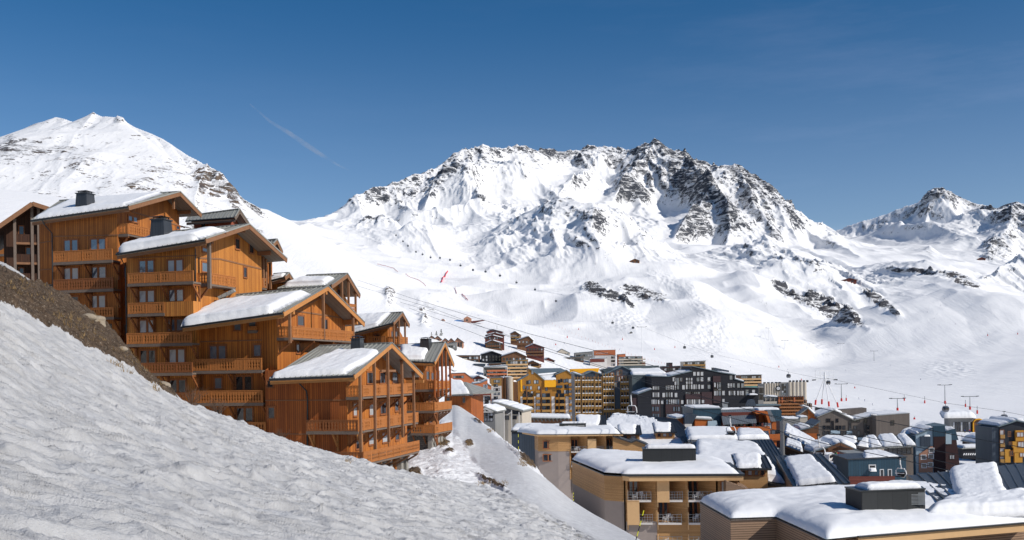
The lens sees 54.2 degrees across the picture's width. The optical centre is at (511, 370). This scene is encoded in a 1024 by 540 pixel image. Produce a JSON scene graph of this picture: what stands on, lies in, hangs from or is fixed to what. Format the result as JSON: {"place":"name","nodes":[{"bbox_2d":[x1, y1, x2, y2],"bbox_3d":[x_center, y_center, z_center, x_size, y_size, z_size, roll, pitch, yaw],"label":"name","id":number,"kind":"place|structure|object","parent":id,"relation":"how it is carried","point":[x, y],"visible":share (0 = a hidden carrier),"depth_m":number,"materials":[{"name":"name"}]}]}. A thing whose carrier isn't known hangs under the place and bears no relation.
{"place":"outdoors","nodes":[
{"label":"outdoors","id":0,"kind":"place"},
{"bbox_2d":[0,261,639,539],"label":"snow slope","id":1,"kind":"structure","parent":0,"point":[95,444],"depth_m":36.87,"materials":[{"name":"white snow"}]},
{"bbox_2d":[0,202,48,280],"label":"chalet","id":2,"kind":"object","parent":1,"relation":"on","point":[19,237],"visible":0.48,"depth_m":121.17,"materials":[{"name":"brown wood"}]},
{"bbox_2d":[30,190,201,343],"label":"chalet","id":3,"kind":"object","parent":1,"relation":"on","point":[84,235],"visible":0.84,"depth_m":95.80,"materials":[{"name":"brown wood"}]},
{"bbox_2d":[63,238,78,250],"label":"window","id":4,"kind":"structure","parent":3,"relation":"in","point":[68,244],"depth_m":96.22,"materials":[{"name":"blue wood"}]},
{"bbox_2d":[64,266,79,278],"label":"window","id":5,"kind":"structure","parent":3,"relation":"in","point":[70,272],"depth_m":96.19,"materials":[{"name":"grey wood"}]},
{"bbox_2d":[89,237,106,250],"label":"window","id":6,"kind":"structure","parent":3,"relation":"in","point":[94,243],"depth_m":95.47,"materials":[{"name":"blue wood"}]},
{"bbox_2d":[89,265,106,278],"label":"window","id":7,"kind":"structure","parent":3,"relation":"in","point":[97,271],"depth_m":95.45,"materials":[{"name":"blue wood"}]},
{"bbox_2d":[89,294,106,308],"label":"window","id":8,"kind":"structure","parent":3,"relation":"in","point":[99,300],"depth_m":95.47,"materials":[{"name":"grey wood"}]},
{"bbox_2d":[128,214,138,223],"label":"window","id":9,"kind":"structure","parent":3,"relation":"in","point":[131,218],"depth_m":97.29,"materials":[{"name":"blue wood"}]},
{"bbox_2d":[178,386,205,404],"bbox_3d":[-20.523,1.619,63.998,1.520,1.603,2.101,-1,0,34],"label":"bare shrub","id":10,"kind":"object","parent":1,"relation":"on","point":[191,402],"visible":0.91,"depth_m":64.05,"materials":[{"name":"brown plant"}]},
{"bbox_2d":[115,215,287,404],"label":"chalet","id":11,"kind":"object","parent":1,"relation":"on","point":[175,278],"visible":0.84,"depth_m":90.60,"materials":[{"name":"brown wood"}]},
{"bbox_2d":[138,259,154,273],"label":"window","id":12,"kind":"structure","parent":11,"relation":"in","point":[144,265],"depth_m":91.16,"materials":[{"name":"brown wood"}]},
{"bbox_2d":[138,289,155,303],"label":"window","id":13,"kind":"structure","parent":11,"relation":"in","point":[144,295],"depth_m":91.19,"materials":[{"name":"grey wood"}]},
{"bbox_2d":[138,319,155,333],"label":"window","id":14,"kind":"structure","parent":11,"relation":"in","point":[144,326],"depth_m":91.25,"materials":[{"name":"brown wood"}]},
{"bbox_2d":[139,349,156,363],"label":"window","id":15,"kind":"structure","parent":11,"relation":"in","point":[149,356],"depth_m":91.16,"materials":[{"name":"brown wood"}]},
{"bbox_2d":[166,258,183,270],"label":"window","id":16,"kind":"structure","parent":11,"relation":"in","point":[171,264],"depth_m":90.45,"materials":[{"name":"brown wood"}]},
{"bbox_2d":[167,318,183,331],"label":"window","id":17,"kind":"structure","parent":11,"relation":"in","point":[176,322],"depth_m":90.43,"materials":[{"name":"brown wood"}]},
{"bbox_2d":[169,288,184,301],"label":"window","id":18,"kind":"structure","parent":11,"relation":"in","point":[175,294],"depth_m":90.43,"materials":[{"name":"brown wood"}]},
{"bbox_2d":[168,348,185,361],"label":"window","id":19,"kind":"structure","parent":11,"relation":"in","point":[174,354],"depth_m":90.43,"materials":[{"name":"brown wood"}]},
{"bbox_2d":[169,378,186,392],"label":"window","id":20,"kind":"structure","parent":11,"relation":"in","point":[179,383],"depth_m":90.40,"materials":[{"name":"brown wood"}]},
{"bbox_2d":[201,261,206,272],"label":"window","id":21,"kind":"structure","parent":11,"relation":"in","point":[203,263],"depth_m":91.29,"materials":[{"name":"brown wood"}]},
{"bbox_2d":[201,396,230,413],"bbox_3d":[-19.140,2.286,64.987,2.093,1.325,1.284,-1,0,-15],"label":"bare shrub","id":22,"kind":"object","parent":1,"relation":"on","point":[219,410],"visible":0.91,"depth_m":64.97,"materials":[{"name":"brown plant"}]},
{"bbox_2d":[185,208,249,227],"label":"chalet","id":23,"kind":"object","parent":1,"relation":"on","point":[225,217],"visible":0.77,"depth_m":112.03,"materials":[{"name":"metal"}]},
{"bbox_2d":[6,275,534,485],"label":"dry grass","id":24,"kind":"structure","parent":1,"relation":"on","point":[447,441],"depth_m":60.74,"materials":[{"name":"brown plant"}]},
{"bbox_2d":[181,285,364,431],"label":"chalet","id":25,"kind":"object","parent":1,"relation":"on","point":[247,340],"visible":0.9,"depth_m":89.53,"materials":[{"name":"brown wood"}]},
{"bbox_2d":[208,344,226,359],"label":"window","id":26,"kind":"structure","parent":25,"relation":"in","point":[216,351],"depth_m":90.15,"materials":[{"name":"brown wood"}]},
{"bbox_2d":[213,376,222,389],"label":"window","id":27,"kind":"structure","parent":25,"relation":"in","point":[217,381],"depth_m":90.19,"materials":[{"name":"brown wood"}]},
{"bbox_2d":[235,375,252,389],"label":"window","id":28,"kind":"structure","parent":25,"relation":"in","point":[242,382],"depth_m":89.53,"materials":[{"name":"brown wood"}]},
{"bbox_2d":[236,407,253,421],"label":"window","id":29,"kind":"structure","parent":25,"relation":"in","point":[246,414],"depth_m":89.51,"materials":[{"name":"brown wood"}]},
{"bbox_2d":[252,343,261,356],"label":"window","id":30,"kind":"structure","parent":25,"relation":"in","point":[256,348],"depth_m":89.23,"materials":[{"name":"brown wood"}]},
{"bbox_2d":[297,314,304,326],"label":"window","id":31,"kind":"structure","parent":25,"relation":"in","point":[300,318],"depth_m":92.47,"materials":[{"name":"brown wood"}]},
{"bbox_2d":[267,238,282,283],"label":"chalet","id":32,"kind":"object","parent":1,"relation":"on","point":[275,242],"visible":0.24,"depth_m":110.35,"materials":[{"name":"brown wood"}]},
{"bbox_2d":[268,272,293,284],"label":"chalet","id":33,"kind":"object","parent":1,"relation":"on","point":[281,278],"visible":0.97,"depth_m":103.78,"materials":[{"name":"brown wood"}]},
{"bbox_2d":[262,273,360,340],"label":"chalet","id":34,"kind":"object","parent":1,"relation":"on","point":[342,286],"visible":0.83,"depth_m":104.86,"materials":[{"name":"brown wood"}]},
{"bbox_2d":[265,335,423,469],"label":"chalet","id":35,"kind":"object","parent":1,"relation":"on","point":[351,399],"visible":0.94,"depth_m":87.38,"materials":[{"name":"brown wood"}]},
{"bbox_2d":[267,406,275,418],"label":"window","id":36,"kind":"structure","parent":35,"relation":"in","point":[271,410],"depth_m":87.71,"materials":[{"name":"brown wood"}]},
{"bbox_2d":[366,371,372,384],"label":"window","id":37,"kind":"structure","parent":35,"relation":"in","point":[369,374],"depth_m":90.87,"materials":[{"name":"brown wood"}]},
{"bbox_2d":[379,371,385,384],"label":"window","id":38,"kind":"structure","parent":35,"relation":"in","point":[382,375],"depth_m":93.94,"materials":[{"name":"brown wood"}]},
{"bbox_2d":[380,401,386,414],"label":"window","id":39,"kind":"structure","parent":35,"relation":"in","point":[383,409],"depth_m":94.08,"materials":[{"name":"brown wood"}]},
{"bbox_2d":[392,371,397,383],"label":"window","id":40,"kind":"structure","parent":35,"relation":"in","point":[394,374],"depth_m":97.16,"materials":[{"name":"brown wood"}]},
{"bbox_2d":[355,311,409,348],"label":"chalet","id":41,"kind":"object","parent":1,"relation":"on","point":[382,327],"visible":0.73,"depth_m":127.64,"materials":[{"name":"brown wood"}]},
{"bbox_2d":[400,337,454,450],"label":"chalet","id":42,"kind":"object","parent":1,"relation":"on","point":[427,357],"visible":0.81,"depth_m":118.10,"materials":[{"name":"brown wood"}]},
{"bbox_2d":[440,379,497,422],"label":"chalet","id":43,"kind":"object","parent":1,"relation":"on","point":[463,396],"visible":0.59,"depth_m":179.51,"materials":[{"name":"brown wood"}]},
{"bbox_2d":[517,421,647,500],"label":"hotel wing","id":44,"kind":"structure","parent":1,"relation":"on","point":[556,444],"depth_m":200.07,"materials":[{"name":"beige paint"}]},
{"bbox_2d":[572,443,747,539],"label":"hotel wing","id":45,"kind":"structure","parent":1,"relation":"on","point":[671,478],"depth_m":121.10,"materials":[{"name":"beige wood"}]},
{"bbox_2d":[628,481,638,496],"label":"window","id":46,"kind":"structure","parent":45,"relation":"in","point":[632,485],"depth_m":122.20,"materials":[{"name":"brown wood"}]},
{"bbox_2d":[658,502,667,518],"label":"window","id":47,"kind":"structure","parent":45,"relation":"in","point":[662,506],"depth_m":121.81,"materials":[{"name":"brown wood"}]},
{"bbox_2d":[688,481,697,497],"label":"window","id":48,"kind":"structure","parent":45,"relation":"in","point":[692,485],"depth_m":121.44,"materials":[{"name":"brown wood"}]},
{"bbox_2d":[688,502,697,518],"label":"window","id":49,"kind":"structure","parent":45,"relation":"in","point":[693,506],"depth_m":121.44,"materials":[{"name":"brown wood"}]},
{"bbox_2d":[410,308,949,470],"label":"lift cable","id":50,"kind":"object","parent":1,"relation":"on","point":[714,413],"visible":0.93,"depth_m":164.87,"materials":[{"name":"metal"}]},
{"bbox_2d":[725,415,735,435],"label":"lift chair","id":51,"kind":"object","parent":50,"relation":"hanging from","point":[730,432],"visible":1,"depth_m":164.88,"materials":[{"name":"metal"}]},
{"bbox_2d":[895,457,906,477],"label":"lift chair","id":52,"kind":"object","parent":50,"relation":"hanging from","point":[901,474],"visible":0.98,"depth_m":137.89,"materials":[{"name":"metal"}]},
{"bbox_2d":[699,462,1023,539],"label":"hotel wing","id":53,"kind":"structure","parent":1,"relation":"on","point":[976,501],"depth_m":65.97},
{"bbox_2d":[0,112,1023,464],"bbox_3d":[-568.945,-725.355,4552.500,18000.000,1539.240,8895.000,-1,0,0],"label":"mountain terrain","id":54,"kind":"structure","parent":0,"point":[744,268],"depth_m":2281.85,"materials":[{"name":"white snow"}]},
{"bbox_2d":[451,372,472,382],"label":"building","id":55,"kind":"structure","parent":54,"relation":"on","point":[464,377],"depth_m":560.54,"materials":[{"name":"orange wood"}]},
{"bbox_2d":[456,355,479,361],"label":"apartment building","id":56,"kind":"structure","parent":54,"relation":"on","point":[475,358],"depth_m":700.00,"materials":[{"name":"white wood"}]},
{"bbox_2d":[455,316,484,322],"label":"mountain hut","id":57,"kind":"object","parent":54,"relation":"on","point":[468,319],"visible":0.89,"depth_m":1229.95,"materials":[{"name":"brown wood"}]},
{"bbox_2d":[471,379,490,403],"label":"building","id":58,"kind":"structure","parent":54,"relation":"on","point":[486,397],"depth_m":470.12,"materials":[{"name":"orange wood"}]},
{"bbox_2d":[480,350,502,362],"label":"house","id":59,"kind":"structure","parent":54,"relation":"on","point":[490,356],"depth_m":700.00,"materials":[{"name":"black wood"}]},
{"bbox_2d":[483,404,505,439],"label":"hall","id":60,"kind":"structure","parent":54,"relation":"on","point":[493,416],"depth_m":261.56,"materials":[{"name":"grey concrete"}]},
{"bbox_2d":[484,329,504,350],"bbox_3d":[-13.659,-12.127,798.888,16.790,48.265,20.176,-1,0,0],"label":"house","id":61,"kind":"structure","parent":54,"relation":"on","point":[494,336],"depth_m":792.97,"materials":[{"name":"red wood"}]},
{"bbox_2d":[483,365,507,377],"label":"apartment building","id":62,"kind":"structure","parent":54,"relation":"on","point":[496,371],"depth_m":640.23,"materials":[{"name":"orange wood"}]},
{"bbox_2d":[489,376,516,403],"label":"apartment building","id":63,"kind":"structure","parent":54,"relation":"on","point":[504,387],"depth_m":500.94,"materials":[{"name":"white glass"}]},
{"bbox_2d":[491,399,533,444],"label":"hall","id":64,"kind":"structure","parent":54,"relation":"on","point":[514,413],"depth_m":289.19,"materials":[{"name":"beige concrete"}]},
{"bbox_2d":[500,351,526,363],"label":"house","id":65,"kind":"structure","parent":54,"relation":"on","point":[514,355],"depth_m":690.00,"materials":[{"name":"brown wood"}]},
{"bbox_2d":[510,331,521,345],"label":"house","id":66,"kind":"structure","parent":54,"relation":"on","point":[515,334],"depth_m":879.86,"materials":[{"name":"brown wood"}]},
{"bbox_2d":[506,359,527,379],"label":"apartment building","id":67,"kind":"structure","parent":54,"relation":"on","point":[517,369],"depth_m":649.90,"materials":[{"name":"beige wood"}]},
{"bbox_2d":[511,423,538,462],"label":"roofed wing","id":68,"kind":"structure","parent":54,"relation":"on","point":[527,444],"depth_m":240.33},
{"bbox_2d":[516,336,533,350],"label":"house","id":69,"kind":"structure","parent":54,"relation":"on","point":[522,344],"depth_m":830.00,"materials":[{"name":"brown wood"}]},
{"bbox_2d":[525,343,543,361],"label":"house","id":70,"kind":"structure","parent":54,"relation":"on","point":[534,351],"depth_m":770.00,"materials":[{"name":"red wood"}]},
{"bbox_2d":[528,360,541,367],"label":"house","id":71,"kind":"structure","parent":54,"relation":"on","point":[535,363],"depth_m":719.90,"materials":[{"name":"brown wood"}]},
{"bbox_2d":[531,413,571,423],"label":"hall","id":72,"kind":"structure","parent":54,"relation":"on","point":[548,418],"depth_m":329.65,"materials":[{"name":"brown wood"}]},
{"bbox_2d":[516,368,598,420],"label":"apartment building","id":73,"kind":"structure","parent":54,"relation":"on","point":[538,393],"depth_m":470.30,"materials":[{"name":"yellow glass"}]},
{"bbox_2d":[574,351,592,360],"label":"apartment building","id":74,"kind":"structure","parent":54,"relation":"on","point":[588,355],"depth_m":930.00,"materials":[{"name":"grey concrete"}]},
{"bbox_2d":[589,357,606,367],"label":"apartment building","id":75,"kind":"structure","parent":54,"relation":"on","point":[601,361],"depth_m":880.00,"materials":[{"name":"white glass"}]},
{"bbox_2d":[593,350,615,366],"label":"apartment building","id":76,"kind":"structure","parent":54,"relation":"on","point":[611,360],"depth_m":904.97,"materials":[{"name":"orange glass"}]},
{"bbox_2d":[570,365,658,420],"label":"apartment building","id":77,"kind":"structure","parent":54,"relation":"on","point":[591,395],"depth_m":384.01,"materials":[{"name":"beige glass"}]},
{"bbox_2d":[616,354,645,365],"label":"apartment building","id":78,"kind":"structure","parent":54,"relation":"on","point":[623,361],"depth_m":879.97,"materials":[{"name":"beige concrete"}]},
{"bbox_2d":[576,413,687,443],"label":"roofed wing","id":79,"kind":"structure","parent":54,"relation":"on","point":[651,430],"depth_m":214.24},
{"bbox_2d":[628,368,665,410],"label":"building","id":80,"kind":"structure","parent":54,"relation":"on","point":[635,383],"depth_m":379.31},
{"bbox_2d":[635,414,685,430],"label":"roofed wing","id":81,"kind":"structure","parent":54,"relation":"on","point":[681,425],"depth_m":261.38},
{"bbox_2d":[659,363,679,372],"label":"apartment building","id":82,"kind":"structure","parent":54,"relation":"on","point":[669,366],"depth_m":640.00,"materials":[{"name":"grey glass"}]},
{"bbox_2d":[680,361,705,369],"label":"apartment building","id":83,"kind":"structure","parent":54,"relation":"on","point":[701,364],"depth_m":619.97,"materials":[{"name":"beige concrete"}]},
{"bbox_2d":[631,366,763,417],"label":"apartment building","id":84,"kind":"structure","parent":54,"relation":"on","point":[687,383],"depth_m":366.96,"materials":[{"name":"grey glass"}]},
{"bbox_2d":[666,399,781,447],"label":"building","id":85,"kind":"structure","parent":54,"relation":"on","point":[687,417],"depth_m":269.32,"materials":[{"name":"orange wood"}]},
{"bbox_2d":[685,426,769,443],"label":"roofed wing","id":86,"kind":"structure","parent":54,"relation":"on","point":[693,433],"depth_m":193.97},
{"bbox_2d":[692,438,785,488],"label":"roofed wing","id":87,"kind":"structure","parent":54,"relation":"on","point":[754,462],"depth_m":132.82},
{"bbox_2d":[736,374,761,386],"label":"apartment building","id":88,"kind":"structure","parent":54,"relation":"on","point":[753,380],"depth_m":599.97,"materials":[{"name":"brown wood"}]},
{"bbox_2d":[758,380,808,399],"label":"apartment building","id":89,"kind":"structure","parent":54,"relation":"on","point":[781,388],"depth_m":558.06,"materials":[{"name":"grey concrete"}]},
{"bbox_2d":[764,395,811,415],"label":"apartment building","id":90,"kind":"structure","parent":54,"relation":"on","point":[789,408],"depth_m":447.87,"materials":[{"name":"brown wood"}]},
{"bbox_2d":[778,415,807,455],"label":"building","id":91,"kind":"structure","parent":54,"relation":"on","point":[799,418],"depth_m":299.99,"materials":[{"name":"grey concrete"}]},
{"bbox_2d":[785,438,802,454],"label":"roofed wing","id":92,"kind":"structure","parent":54,"relation":"on","point":[793,447],"depth_m":203.14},
{"bbox_2d":[784,423,814,453],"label":"snowy roof","id":93,"kind":"structure","parent":54,"relation":"on","point":[790,429],"depth_m":228.73,"materials":[{"name":"white snow"}]},
{"bbox_2d":[793,418,820,439],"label":"building","id":94,"kind":"structure","parent":54,"relation":"on","point":[811,432],"depth_m":269.83,"materials":[{"name":"brown wood"}]},
{"bbox_2d":[795,405,819,419],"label":"building","id":95,"kind":"structure","parent":54,"relation":"on","point":[808,412],"depth_m":350.32,"materials":[{"name":"brown wood"}]},
{"bbox_2d":[775,452,849,486],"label":"roofed wing","id":96,"kind":"structure","parent":54,"relation":"on","point":[805,469],"depth_m":119.19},
{"bbox_2d":[812,370,838,406],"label":"lift pylon","id":97,"kind":"object","parent":54,"relation":"on","point":[824,380],"visible":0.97,"depth_m":599.30,"materials":[{"name":"grey metal"}]},
{"bbox_2d":[804,435,856,453],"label":"building","id":98,"kind":"structure","parent":54,"relation":"on","point":[846,442],"depth_m":214.96,"materials":[{"name":"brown wood"}]},
{"bbox_2d":[814,407,871,442],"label":"building","id":99,"kind":"structure","parent":54,"relation":"on","point":[840,422],"depth_m":344.25,"materials":[{"name":"grey glass"}]},
{"bbox_2d":[837,450,862,453],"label":"building","id":100,"kind":"structure","parent":54,"relation":"on","point":[846,451],"depth_m":195.15,"materials":[{"name":"orange wood"}]},
{"bbox_2d":[832,449,907,484],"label":"building","id":101,"kind":"structure","parent":54,"relation":"on","point":[856,468],"depth_m":177.80,"materials":[{"name":"blue glass"}]},
{"bbox_2d":[854,433,915,479],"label":"building","id":102,"kind":"structure","parent":54,"relation":"on","point":[900,438],"depth_m":221.46,"materials":[{"name":"white glass"}]},
{"bbox_2d":[864,410,909,436],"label":"building","id":103,"kind":"structure","parent":54,"relation":"on","point":[892,417],"depth_m":337.88,"materials":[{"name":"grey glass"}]},
{"bbox_2d":[894,420,945,474],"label":"building","id":104,"kind":"structure","parent":54,"relation":"on","point":[928,439],"depth_m":251.11,"materials":[{"name":"grey brick"}]},
{"bbox_2d":[945,426,959,470],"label":"building","id":105,"kind":"structure","parent":54,"relation":"on","point":[950,443],"depth_m":267.89,"materials":[{"name":"brown glass"}]},
{"bbox_2d":[940,408,981,431],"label":"lift station","id":106,"kind":"object","parent":54,"relation":"on","point":[960,420],"visible":0.81,"depth_m":479.04,"materials":[{"name":"grey concrete"}]},
{"bbox_2d":[957,444,975,458],"bbox_3d":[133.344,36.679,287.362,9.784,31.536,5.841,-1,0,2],"label":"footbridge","id":107,"kind":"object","parent":54,"relation":"on","point":[965,450],"visible":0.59,"depth_m":284.97,"materials":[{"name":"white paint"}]},
{"bbox_2d":[960,433,975,460],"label":"building","id":108,"kind":"structure","parent":54,"relation":"on","point":[965,440],"depth_m":308.34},
{"bbox_2d":[975,416,1023,465],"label":"apartment building","id":109,"kind":"structure","parent":54,"relation":"on","point":[1004,430],"depth_m":236.22,"materials":[{"name":"stone"}]},
{"bbox_2d":[0,0,1023,230],"label":"sky","id":110,"kind":"structure","parent":0,"point":[853,111],"materials":[{"name":"blue"}]},
{"bbox_2d":[401,302,955,464],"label":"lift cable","id":111,"kind":"object","parent":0,"point":[705,397],"visible":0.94,"depth_m":173.38,"materials":[{"name":"metal"}]},
{"bbox_2d":[359,286,1009,464],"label":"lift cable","id":112,"kind":"object","parent":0,"point":[735,406],"visible":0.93,"depth_m":163.51,"materials":[{"name":"metal"}]},
{"bbox_2d":[370,284,1023,447],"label":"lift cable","id":113,"kind":"object","parent":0,"point":[748,391],"visible":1,"depth_m":167.28,"materials":[{"name":"metal"}]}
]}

